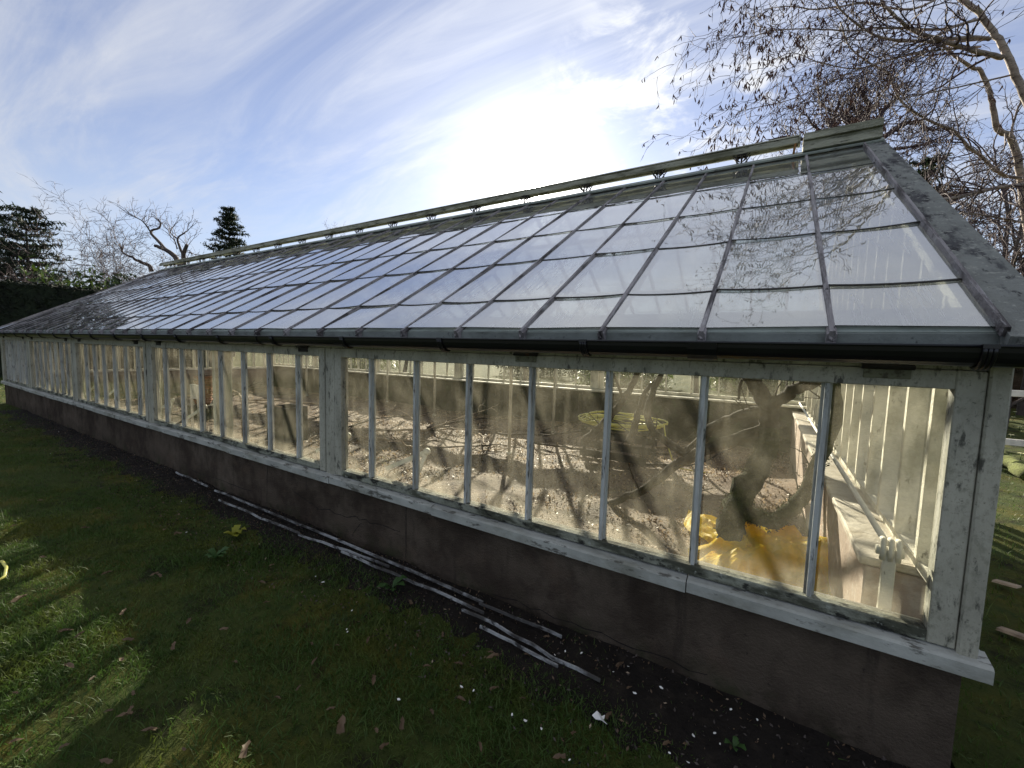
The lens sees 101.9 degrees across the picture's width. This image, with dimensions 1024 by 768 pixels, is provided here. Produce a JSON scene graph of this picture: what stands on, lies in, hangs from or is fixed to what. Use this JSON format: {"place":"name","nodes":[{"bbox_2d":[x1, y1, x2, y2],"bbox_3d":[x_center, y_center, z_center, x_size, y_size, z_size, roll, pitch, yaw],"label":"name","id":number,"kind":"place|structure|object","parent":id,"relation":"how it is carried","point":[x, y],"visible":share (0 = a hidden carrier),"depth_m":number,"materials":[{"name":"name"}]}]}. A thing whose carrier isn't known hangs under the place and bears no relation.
{"place":"outdoors","nodes":[
{"label":"outdoors","id":0,"kind":"place"},
{"bbox_2d":[403,361,407,371],"bbox_3d":[-5.414,-2.645,22.775,2.741,4.667,2.071,1,5,-4],"label":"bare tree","id":1,"kind":"object","parent":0,"point":[405,366],"depth_m":22.53,"materials":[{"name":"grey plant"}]},
{"bbox_2d":[0,401,846,767],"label":"lawn","id":2,"kind":"structure","parent":0,"point":[216,674],"depth_m":2.13,"materials":[{"name":"plant"}]},
{"bbox_2d":[0,560,7,580],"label":"garden hose","id":3,"kind":"object","parent":2,"relation":"on","point":[4,564],"visible":1,"depth_m":2.87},
{"bbox_2d":[7,738,23,743],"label":"fallen leaf","id":4,"kind":"object","parent":2,"relation":"on","point":[14,740],"visible":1,"depth_m":1.67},
{"bbox_2d":[10,594,26,602],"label":"fallen leaf","id":5,"kind":"object","parent":2,"relation":"on","point":[15,599],"visible":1,"depth_m":2.54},
{"bbox_2d":[63,662,73,667],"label":"fallen leaf","id":6,"kind":"object","parent":2,"relation":"on","point":[70,664],"visible":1,"depth_m":2.06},
{"bbox_2d":[100,758,113,763],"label":"fallen leaf","id":7,"kind":"object","parent":2,"relation":"on","point":[107,761],"visible":1,"depth_m":1.60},
{"bbox_2d":[116,711,135,716],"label":"fallen leaf","id":8,"kind":"object","parent":2,"relation":"on","point":[125,713],"visible":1,"depth_m":1.80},
{"bbox_2d":[140,726,158,730],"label":"fallen leaf","id":9,"kind":"object","parent":2,"relation":"on","point":[150,728],"visible":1,"depth_m":1.74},
{"bbox_2d":[205,546,229,558],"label":"weed","id":10,"kind":"object","parent":2,"relation":"on","point":[212,553],"visible":1,"depth_m":3.15,"materials":[{"name":"green plant"}]},
{"bbox_2d":[223,525,245,536],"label":"weed","id":11,"kind":"object","parent":2,"relation":"on","point":[236,531],"visible":1,"depth_m":3.50,"materials":[{"name":"green plant"}]},
{"bbox_2d":[239,740,250,759],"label":"fallen leaf","id":12,"kind":"object","parent":2,"relation":"on","point":[243,753],"visible":1,"depth_m":1.64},
{"bbox_2d":[336,715,345,735],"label":"fallen leaf","id":13,"kind":"object","parent":2,"relation":"on","point":[340,729],"visible":1,"depth_m":1.75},
{"bbox_2d":[399,716,404,728],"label":"fallen leaf","id":14,"kind":"object","parent":2,"relation":"on","point":[402,720],"visible":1,"depth_m":1.79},
{"bbox_2d":[487,653,499,657],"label":"fallen leaf","id":15,"kind":"object","parent":2,"relation":"on","point":[492,655],"visible":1,"depth_m":2.19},
{"bbox_2d":[553,753,567,758],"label":"fallen leaf","id":16,"kind":"object","parent":2,"relation":"on","point":[559,755],"visible":1,"depth_m":1.67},
{"bbox_2d":[86,386,806,557],"bbox_3d":[-3.664,0.810,8.759,16.080,0.119,6.080,4,6,31],"label":"soil bed","id":17,"kind":"object","parent":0,"point":[481,482],"visible":0.37,"depth_m":5.61,"materials":[{"name":"soil"}]},
{"bbox_2d":[190,384,199,428],"bbox_3d":[-5.791,0.429,7.600,0.300,0.840,0.030,4,6,31],"label":"plant label board","id":18,"kind":"object","parent":17,"relation":"on","point":[194,391],"visible":0.76,"depth_m":7.56,"materials":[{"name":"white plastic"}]},
{"bbox_2d":[187,375,213,418],"bbox_3d":[-6.628,0.267,8.905,0.600,0.900,0.500,4,6,31],"label":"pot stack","id":19,"kind":"object","parent":17,"relation":"on","point":[208,394],"visible":0.48,"depth_m":8.78,"materials":[{"name":"ceramic"}]},
{"bbox_2d":[232,390,251,436],"bbox_3d":[-4.821,0.491,7.336,0.860,0.770,0.149,5,6,38],"label":"bent stick","id":20,"kind":"object","parent":17,"relation":"on","point":[238,393],"visible":0.56,"depth_m":7.21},
{"bbox_2d":[239,399,310,403],"bbox_3d":[-4.023,0.296,7.020,1.629,0.081,0.024,3,5,21],"label":"cane","id":21,"kind":"object","parent":20,"relation":"on","point":[277,400],"visible":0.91,"depth_m":6.95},
{"bbox_2d":[264,404,307,443],"bbox_3d":[-3.810,0.652,7.030,0.540,0.600,0.440,4,6,31],"label":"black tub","id":22,"kind":"object","parent":17,"relation":"on","point":[285,424],"visible":0.8,"depth_m":6.84,"materials":[{"name":"plastic"}]},
{"bbox_2d":[235,400,281,407],"bbox_3d":[-4.370,0.337,7.129,1.705,0.081,0.024,5,6,35],"label":"cane","id":23,"kind":"object","parent":22,"relation":"on","point":[259,403],"visible":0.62,"depth_m":7.07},
{"bbox_2d":[356,402,394,419],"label":"fallen branch","id":24,"kind":"object","parent":17,"relation":"on","point":[376,412],"visible":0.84,"depth_m":9.44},
{"bbox_2d":[357,425,428,461],"bbox_3d":[-1.518,0.768,6.074,0.860,0.605,2.502,1,5,-6],"label":"fallen branch","id":25,"kind":"object","parent":17,"relation":"on","point":[422,438],"visible":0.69,"depth_m":6.00,"materials":[{"name":"wood"}]},
{"bbox_2d":[348,408,443,426],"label":"fallen branch","id":26,"kind":"object","parent":17,"relation":"on","point":[387,417],"visible":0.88,"depth_m":8.04,"materials":[{"name":"wood"}]},
{"bbox_2d":[362,425,451,442],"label":"fallen branch","id":27,"kind":"object","parent":17,"relation":"on","point":[377,438],"visible":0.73,"depth_m":7.00,"materials":[{"name":"wood"}]},
{"bbox_2d":[376,416,499,431],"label":"fallen branch","id":28,"kind":"object","parent":17,"relation":"on","point":[382,429],"visible":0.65,"depth_m":8.04,"materials":[{"name":"wood"}]},
{"bbox_2d":[426,419,457,430],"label":"fallen branch","id":29,"kind":"object","parent":17,"relation":"on","point":[442,426],"visible":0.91,"depth_m":7.86,"materials":[{"name":"wood"}]},
{"bbox_2d":[411,425,479,443],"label":"fallen branch","id":30,"kind":"object","parent":17,"relation":"on","point":[451,440],"visible":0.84,"depth_m":6.64,"materials":[{"name":"wood"}]},
{"bbox_2d":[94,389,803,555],"bbox_3d":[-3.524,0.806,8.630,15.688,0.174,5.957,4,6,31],"label":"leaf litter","id":31,"kind":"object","parent":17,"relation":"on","point":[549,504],"visible":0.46,"depth_m":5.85,"materials":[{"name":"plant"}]},
{"bbox_2d":[424,411,480,417],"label":"fallen branch","id":32,"kind":"object","parent":17,"relation":"on","point":[447,415],"visible":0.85,"depth_m":9.64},
{"bbox_2d":[420,404,498,432],"bbox_3d":[-1.014,0.636,8.453,1.606,0.483,1.246,1,5,-8],"label":"fallen branch","id":33,"kind":"object","parent":17,"relation":"on","point":[457,418],"visible":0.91,"depth_m":8.10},
{"bbox_2d":[455,443,507,456],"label":"fallen branch","id":34,"kind":"object","parent":17,"relation":"on","point":[480,453],"visible":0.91,"depth_m":6.27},
{"bbox_2d":[440,435,526,457],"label":"fallen branch","id":35,"kind":"object","parent":17,"relation":"on","point":[478,446],"visible":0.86,"depth_m":6.63,"materials":[{"name":"wood"}]},
{"bbox_2d":[441,412,525,425],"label":"fallen branch","id":36,"kind":"object","parent":17,"relation":"on","point":[481,418],"visible":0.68,"depth_m":8.82,"materials":[{"name":"wood"}]},
{"bbox_2d":[464,431,524,451],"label":"fallen branch","id":37,"kind":"object","parent":17,"relation":"on","point":[482,436],"visible":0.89,"depth_m":6.49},
{"bbox_2d":[497,422,582,447],"bbox_3d":[0.674,0.768,7.391,0.781,0.516,1.979,-3,6,-43],"label":"fallen branch","id":38,"kind":"object","parent":17,"relation":"on","point":[536,434],"visible":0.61,"depth_m":7.29,"materials":[{"name":"wood"}]},
{"bbox_2d":[526,429,580,441],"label":"fallen branch","id":39,"kind":"object","parent":17,"relation":"on","point":[547,433],"visible":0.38,"depth_m":7.51,"materials":[{"name":"wood"}]},
{"bbox_2d":[543,418,579,430],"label":"fallen branch","id":40,"kind":"object","parent":17,"relation":"on","point":[560,425],"visible":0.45,"depth_m":8.55,"materials":[{"name":"wood"}]},
{"bbox_2d":[526,435,623,449],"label":"fallen branch","id":41,"kind":"object","parent":17,"relation":"on","point":[537,443],"visible":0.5,"depth_m":6.91,"materials":[{"name":"wood"}]},
{"bbox_2d":[560,440,611,452],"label":"fallen branch","id":42,"kind":"object","parent":17,"relation":"on","point":[576,447],"visible":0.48,"depth_m":6.85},
{"bbox_2d":[580,421,657,466],"bbox_3d":[1.661,0.904,6.457,1.000,0.500,0.688,4,6,31],"label":"wooden crate","id":43,"kind":"object","parent":17,"relation":"on","point":[643,450],"visible":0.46,"depth_m":6.14,"materials":[{"name":"brown wood"}]},
{"bbox_2d":[578,411,705,472],"bbox_3d":[1.934,0.826,6.275,1.966,0.641,1.028,4,6,31],"label":"garden hose","id":44,"kind":"object","parent":43,"relation":"on","point":[592,421],"visible":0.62,"depth_m":6.37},
{"bbox_2d":[649,451,671,454],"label":"fallen branch","id":45,"kind":"object","parent":17,"relation":"on","point":[660,453],"visible":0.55,"depth_m":6.27,"materials":[{"name":"wood"}]},
{"bbox_2d":[656,436,711,448],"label":"fallen branch","id":46,"kind":"object","parent":17,"relation":"on","point":[677,443],"visible":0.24,"depth_m":7.05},
{"bbox_2d":[646,446,735,487],"bbox_3d":[2.268,0.833,5.240,0.406,0.813,1.587,-2,6,-34],"label":"fallen branch","id":47,"kind":"object","parent":17,"relation":"on","point":[649,464],"visible":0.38,"depth_m":5.36,"materials":[{"name":"wood"}]},
{"bbox_2d":[657,440,741,456],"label":"fallen branch","id":48,"kind":"object","parent":17,"relation":"on","point":[663,446],"visible":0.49,"depth_m":6.99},
{"bbox_2d":[678,430,722,444],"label":"fallen branch","id":49,"kind":"object","parent":17,"relation":"on","point":[695,437],"visible":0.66,"depth_m":7.36,"materials":[{"name":"wood"}]},
{"bbox_2d":[581,373,843,541],"bbox_3d":[1.733,0.503,4.165,1.247,2.300,2.490,-1,5,-30],"label":"old vine","id":50,"kind":"object","parent":17,"relation":"on","point":[739,510],"visible":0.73,"depth_m":3.67,"materials":[{"name":"brown plant"}]},
{"bbox_2d":[684,510,831,595],"bbox_3d":[2.057,1.256,3.094,1.631,0.375,1.664,4,6,31],"label":"plastic sheet","id":51,"kind":"object","parent":17,"relation":"on","point":[779,555],"visible":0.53,"depth_m":2.98,"materials":[{"name":"plastic"}]},
{"bbox_2d":[0,352,1023,767],"bbox_3d":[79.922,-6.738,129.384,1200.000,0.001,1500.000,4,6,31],"label":"ground","id":52,"kind":"structure","parent":0,"point":[682,384],"depth_m":26.32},
{"bbox_2d":[0,376,34,430],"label":"grass","id":53,"kind":"structure","parent":52,"relation":"on","point":[1,377],"depth_m":8.65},
{"bbox_2d":[0,191,65,283],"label":"cedar tree","id":54,"kind":"object","parent":52,"relation":"on","point":[3,238],"visible":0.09,"depth_m":28.47,"materials":[{"name":"green plant"}]},
{"bbox_2d":[0,202,95,284],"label":"cedar tree","id":55,"kind":"object","parent":52,"relation":"on","point":[20,215],"visible":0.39,"depth_m":26.85,"materials":[{"name":"green plant"}]},
{"bbox_2d":[45,268,68,284],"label":"shrub","id":56,"kind":"object","parent":52,"relation":"on","point":[59,271],"depth_m":24.09,"materials":[{"name":"green plant"}]},
{"bbox_2d":[17,256,136,289],"bbox_3d":[-23.256,-3.467,22.926,6.127,6.402,6.905,4,6,31],"label":"laurel bush","id":57,"kind":"object","parent":52,"relation":"on","point":[68,281],"visible":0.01,"depth_m":21.86,"materials":[{"name":"green plant"}]},
{"bbox_2d":[0,194,192,286],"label":"bare tree","id":58,"kind":"object","parent":52,"relation":"on","point":[107,270],"visible":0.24,"depth_m":24.82,"materials":[{"name":"brown plant"}]},
{"bbox_2d":[0,278,211,376],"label":"hedge","id":59,"kind":"object","parent":52,"relation":"on","point":[19,300],"visible":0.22,"depth_m":17.89,"materials":[{"name":"plant"}]},
{"bbox_2d":[0,172,213,287],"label":"bare tree","id":60,"kind":"object","parent":52,"relation":"on","point":[106,256],"visible":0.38,"depth_m":25.83,"materials":[{"name":"brown plant"}]},
{"bbox_2d":[82,270,135,289],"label":"shrub","id":61,"kind":"object","parent":52,"relation":"on","point":[108,282],"visible":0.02,"depth_m":21.91,"materials":[{"name":"green plant"}]},
{"bbox_2d":[101,198,204,271],"bbox_3d":[-23.704,-7.056,28.534,6.808,11.452,3.035,1,5,-2],"label":"pruned tree","id":62,"kind":"object","parent":52,"relation":"on","point":[172,254],"visible":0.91,"depth_m":27.95,"materials":[{"name":"brown plant"}]},
{"bbox_2d":[200,206,250,356],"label":"fir tree","id":63,"kind":"object","parent":52,"relation":"on","point":[230,217],"visible":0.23,"depth_m":46.41,"materials":[{"name":"green plant"}]},
{"bbox_2d":[311,358,398,370],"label":"shrub","id":64,"kind":"object","parent":52,"relation":"on","point":[362,363],"visible":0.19,"depth_m":27.29,"materials":[{"name":"green plant"}]},
{"bbox_2d":[0,409,910,767],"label":"soil strip","id":65,"kind":"object","parent":52,"relation":"on","point":[698,713],"visible":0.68,"depth_m":2.13,"materials":[{"name":"soil"}]},
{"bbox_2d":[175,471,207,486],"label":"wooden lath","id":66,"kind":"object","parent":65,"relation":"on","point":[197,481],"visible":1,"depth_m":4.78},
{"bbox_2d":[214,490,301,525],"bbox_3d":[-2.526,1.190,4.063,1.553,0.030,0.022,4,6,31],"label":"wooden lath","id":67,"kind":"object","parent":65,"relation":"on","point":[265,510],"visible":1,"depth_m":3.99,"materials":[{"name":"wood"}]},
{"bbox_2d":[219,499,299,533],"bbox_3d":[-2.379,1.212,3.846,1.348,0.023,0.024,4,5,30],"label":"wooden lath","id":68,"kind":"object","parent":65,"relation":"on","point":[264,519],"visible":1,"depth_m":3.78,"materials":[{"name":"wood"}]},
{"bbox_2d":[298,534,389,567],"bbox_3d":[-1.354,1.305,3.293,1.018,0.029,0.020,4,5,27],"label":"wooden lath","id":69,"kind":"object","parent":65,"relation":"on","point":[347,550],"visible":1,"depth_m":3.26,"materials":[{"name":"wood"}]},
{"bbox_2d":[377,575,406,590],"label":"weed","id":70,"kind":"object","parent":65,"relation":"on","point":[396,581],"visible":1,"depth_m":2.80,"materials":[{"name":"green plant"}]},
{"bbox_2d":[302,524,483,602],"bbox_3d":[-1.034,1.322,3.187,2.009,0.025,0.021,5,6,32],"label":"wooden lath","id":71,"kind":"object","parent":65,"relation":"on","point":[404,568],"visible":0.94,"depth_m":3.05,"materials":[{"name":"wood"}]},
{"bbox_2d":[341,550,483,613],"bbox_3d":[-0.752,1.354,2.906,1.361,0.026,0.023,4,6,31],"label":"wooden lath","id":72,"kind":"object","parent":65,"relation":"on","point":[419,584],"visible":0.99,"depth_m":2.83,"materials":[{"name":"wood"}]},
{"bbox_2d":[1,419,907,767],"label":"soil litter","id":73,"kind":"object","parent":65,"relation":"on","point":[413,603],"visible":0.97,"depth_m":2.59,"materials":[{"name":"brown plant"}]},
{"bbox_2d":[480,625,557,667],"bbox_3d":[0.026,1.429,2.277,0.509,0.024,0.020,5,6,34],"label":"wooden lath","id":74,"kind":"object","parent":65,"relation":"on","point":[538,656],"visible":1,"depth_m":2.26,"materials":[{"name":"wood"}]},
{"bbox_2d":[479,602,561,637],"bbox_3d":[0.036,1.410,2.498,0.571,0.025,0.015,4,6,31],"label":"wooden lath","id":75,"kind":"object","parent":65,"relation":"on","point":[522,620],"visible":1,"depth_m":2.48,"materials":[{"name":"wood"}]},
{"bbox_2d":[461,608,600,682],"bbox_3d":[0.062,1.425,2.312,0.915,0.028,0.028,5,6,36],"label":"wooden lath","id":76,"kind":"object","parent":65,"relation":"on","point":[557,660],"visible":1,"depth_m":2.26,"materials":[{"name":"wood"}]},
{"bbox_2d":[592,711,606,723],"bbox_3d":[0.396,1.488,1.852,0.040,0.017,0.067,-2,6,-39],"label":"torn scrap","id":77,"kind":"object","parent":65,"relation":"on","point":[596,715],"visible":1,"depth_m":1.86,"materials":[{"name":"white paper"}]},
{"bbox_2d":[724,736,745,751],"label":"weed","id":78,"kind":"object","parent":65,"relation":"on","point":[735,741],"visible":1,"depth_m":1.74,"materials":[{"name":"green plant"}]},
{"bbox_2d":[0,117,1023,767],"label":"greenhouse","id":79,"kind":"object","parent":52,"relation":"on","point":[906,331],"visible":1,"depth_m":2.67,"materials":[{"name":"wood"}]},
{"bbox_2d":[1,336,49,387],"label":"casement window","id":80,"kind":"structure","parent":79,"relation":"in","point":[15,358],"depth_m":9.52,"materials":[{"name":"white paint"}]},
{"bbox_2d":[28,337,93,399],"bbox_3d":[-8.850,-0.370,8.152,2.993,1.102,0.358,4,6,31],"label":"casement window","id":81,"kind":"structure","parent":79,"relation":"in","point":[33,343],"depth_m":8.04,"materials":[{"name":"white paint"}]},
{"bbox_2d":[73,338,174,420],"bbox_3d":[-6.142,-0.157,6.508,3.103,1.102,0.358,4,6,31],"label":"casement window","id":82,"kind":"structure","parent":79,"relation":"in","point":[77,343],"depth_m":6.28,"materials":[{"name":"white paint"}]},
{"bbox_2d":[148,341,350,470],"bbox_3d":[-3.124,0.080,4.677,3.738,1.102,0.358,4,6,31],"label":"casement window","id":83,"kind":"structure","parent":79,"relation":"in","point":[300,350],"depth_m":4.33,"materials":[{"name":"white paint"}]},
{"bbox_2d":[273,354,312,366],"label":"casement window","id":84,"kind":"structure","parent":79,"relation":"in","point":[274,355],"depth_m":15.23,"materials":[{"name":"beige paint"}]},
{"bbox_2d":[316,356,368,370],"bbox_3d":[-5.501,-0.861,13.608,2.993,0.775,0.061,4,6,31],"label":"casement window","id":85,"kind":"structure","parent":79,"relation":"in","point":[317,366],"depth_m":13.25,"materials":[{"name":"beige paint"}]},
{"bbox_2d":[377,359,455,377],"bbox_3d":[-2.792,-0.649,11.965,3.103,0.775,0.061,4,6,31],"label":"casement window","id":86,"kind":"structure","parent":79,"relation":"in","point":[378,360],"depth_m":12.05,"materials":[{"name":"beige paint"}]},
{"bbox_2d":[460,364,593,387],"bbox_3d":[0.225,-0.412,10.134,3.738,0.775,0.061,4,6,31],"label":"casement window","id":87,"kind":"structure","parent":79,"relation":"in","point":[461,365],"depth_m":10.06,"materials":[{"name":"beige paint"}]},
{"bbox_2d":[334,348,987,648],"bbox_3d":[0.194,0.340,2.664,3.770,1.102,0.358,4,6,31],"label":"casement window","id":88,"kind":"structure","parent":79,"relation":"in","point":[967,389],"depth_m":1.92,"materials":[{"name":"white paint"}]},
{"bbox_2d":[599,371,807,404],"bbox_3d":[3.543,-0.152,8.121,3.770,0.775,0.061,4,6,31],"label":"casement window","id":89,"kind":"structure","parent":79,"relation":"in","point":[601,385],"depth_m":8.15,"materials":[{"name":"beige paint"}]},
{"bbox_2d":[496,365,583,378],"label":"shrub","id":90,"kind":"object","parent":52,"relation":"on","point":[546,371],"visible":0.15,"depth_m":27.18,"materials":[{"name":"plant"}]},
{"bbox_2d":[572,370,675,389],"bbox_3d":[5.743,-0.771,21.368,5.216,3.092,5.278,4,6,31],"label":"shrub","id":91,"kind":"object","parent":52,"relation":"on","point":[625,378],"visible":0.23,"depth_m":20.29,"materials":[{"name":"green plant"}]},
{"bbox_2d":[663,286,725,393],"bbox_3d":[8.264,-2.051,18.167,3.314,5.019,2.320,3,5,19],"label":"bare tree","id":92,"kind":"object","parent":52,"relation":"on","point":[695,384],"visible":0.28,"depth_m":17.82,"materials":[{"name":"plant"}]},
{"bbox_2d":[699,377,804,396],"bbox_3d":[11.725,-0.437,20.064,4.720,2.611,4.978,4,6,31],"label":"shrub","id":93,"kind":"object","parent":52,"relation":"on","point":[729,385],"visible":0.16,"depth_m":19.42,"materials":[{"name":"green plant"}]},
{"bbox_2d":[641,0,1023,170],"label":"birch tree","id":94,"kind":"object","parent":52,"relation":"on","point":[923,37],"visible":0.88,"depth_m":5.61,"materials":[{"name":"brown plant"}]},
{"bbox_2d":[727,42,986,171],"bbox_3d":[9.472,-4.138,11.798,6.689,10.272,2.365,1,5,-3],"label":"crooked tree","id":95,"kind":"object","parent":52,"relation":"on","point":[845,93],"visible":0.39,"depth_m":11.39,"materials":[{"name":"plant"}]},
{"bbox_2d":[804,150,985,392],"bbox_3d":[12.984,-3.231,13.860,6.091,8.313,5.401,4,6,31],"label":"evergreen tree","id":96,"kind":"object","parent":52,"relation":"on","point":[926,161],"visible":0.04,"depth_m":12.95,"materials":[{"name":"green plant"}]},
{"bbox_2d":[782,0,1023,273],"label":"birch tree","id":97,"kind":"object","parent":52,"relation":"on","point":[1016,157],"visible":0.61,"depth_m":5.96,"materials":[{"name":"brown plant"}]},
{"bbox_2d":[861,46,1023,245],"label":"bare tree","id":98,"kind":"object","parent":52,"relation":"on","point":[938,107],"visible":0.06,"depth_m":16.43,"materials":[{"name":"brown plant"}]},
{"bbox_2d":[904,123,1015,251],"bbox_3d":[15.572,-4.359,16.148,5.956,10.350,6.285,4,6,31],"label":"bare tree","id":99,"kind":"object","parent":52,"relation":"on","point":[952,188],"visible":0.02,"depth_m":15.16,"materials":[{"name":"brown plant"}]},
{"bbox_2d":[939,143,1023,276],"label":"bare tree","id":100,"kind":"object","parent":52,"relation":"on","point":[1007,208],"visible":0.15,"depth_m":10.67,"materials":[{"name":"brown plant"}]},
{"bbox_2d":[957,182,1023,433],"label":"bare tree","id":101,"kind":"object","parent":52,"relation":"on","point":[1016,246],"visible":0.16,"depth_m":9.39,"materials":[{"name":"brown plant"}]},
{"bbox_2d":[967,94,1023,415],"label":"bare tree","id":102,"kind":"object","parent":52,"relation":"on","point":[1020,409],"visible":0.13,"depth_m":13.35,"materials":[{"name":"brown plant"}]},
{"bbox_2d":[1005,390,1023,446],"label":"rail fence","id":103,"kind":"object","parent":52,"relation":"on","point":[1015,393],"depth_m":7.00,"materials":[{"name":"white wood"}]},
{"bbox_2d":[1011,368,1023,408],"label":"hedge","id":104,"kind":"object","parent":52,"relation":"on","point":[1018,377],"visible":0.02,"depth_m":15.93,"materials":[{"name":"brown plant"}]},
{"bbox_2d":[0,0,1023,314],"label":"sky","id":105,"kind":"structure","parent":0,"point":[297,117],"materials":[{"name":"blue"}]},
{"bbox_2d":[523,367,526,380],"bbox_3d":[0.807,-2.222,19.443,2.238,4.712,2.508,4,6,31],"label":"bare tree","id":106,"kind":"object","parent":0,"point":[524,373],"depth_m":19.68,"materials":[{"name":"plant"}]},
{"bbox_2d":[951,453,1023,767],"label":"side lawn","id":107,"kind":"structure","parent":0,"point":[1011,741],"depth_m":2.30,"materials":[{"name":"plant"}]},
{"bbox_2d":[992,579,1021,588],"bbox_3d":[3.644,1.472,3.065,0.065,0.032,0.129,0,5,-17],"label":"broken board","id":108,"kind":"object","parent":107,"relation":"on","point":[1009,584],"visible":1,"depth_m":3.05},
{"bbox_2d":[996,626,1023,639],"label":"broken board","id":109,"kind":"object","parent":107,"relation":"on","point":[1011,632],"visible":1,"depth_m":2.51,"materials":[{"name":"wood"}]},
{"bbox_2d":[1002,450,1023,480],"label":"boulder","id":110,"kind":"object","parent":107,"relation":"on","point":[1014,465],"visible":0.67,"depth_m":6.20,"materials":[{"name":"stone"}]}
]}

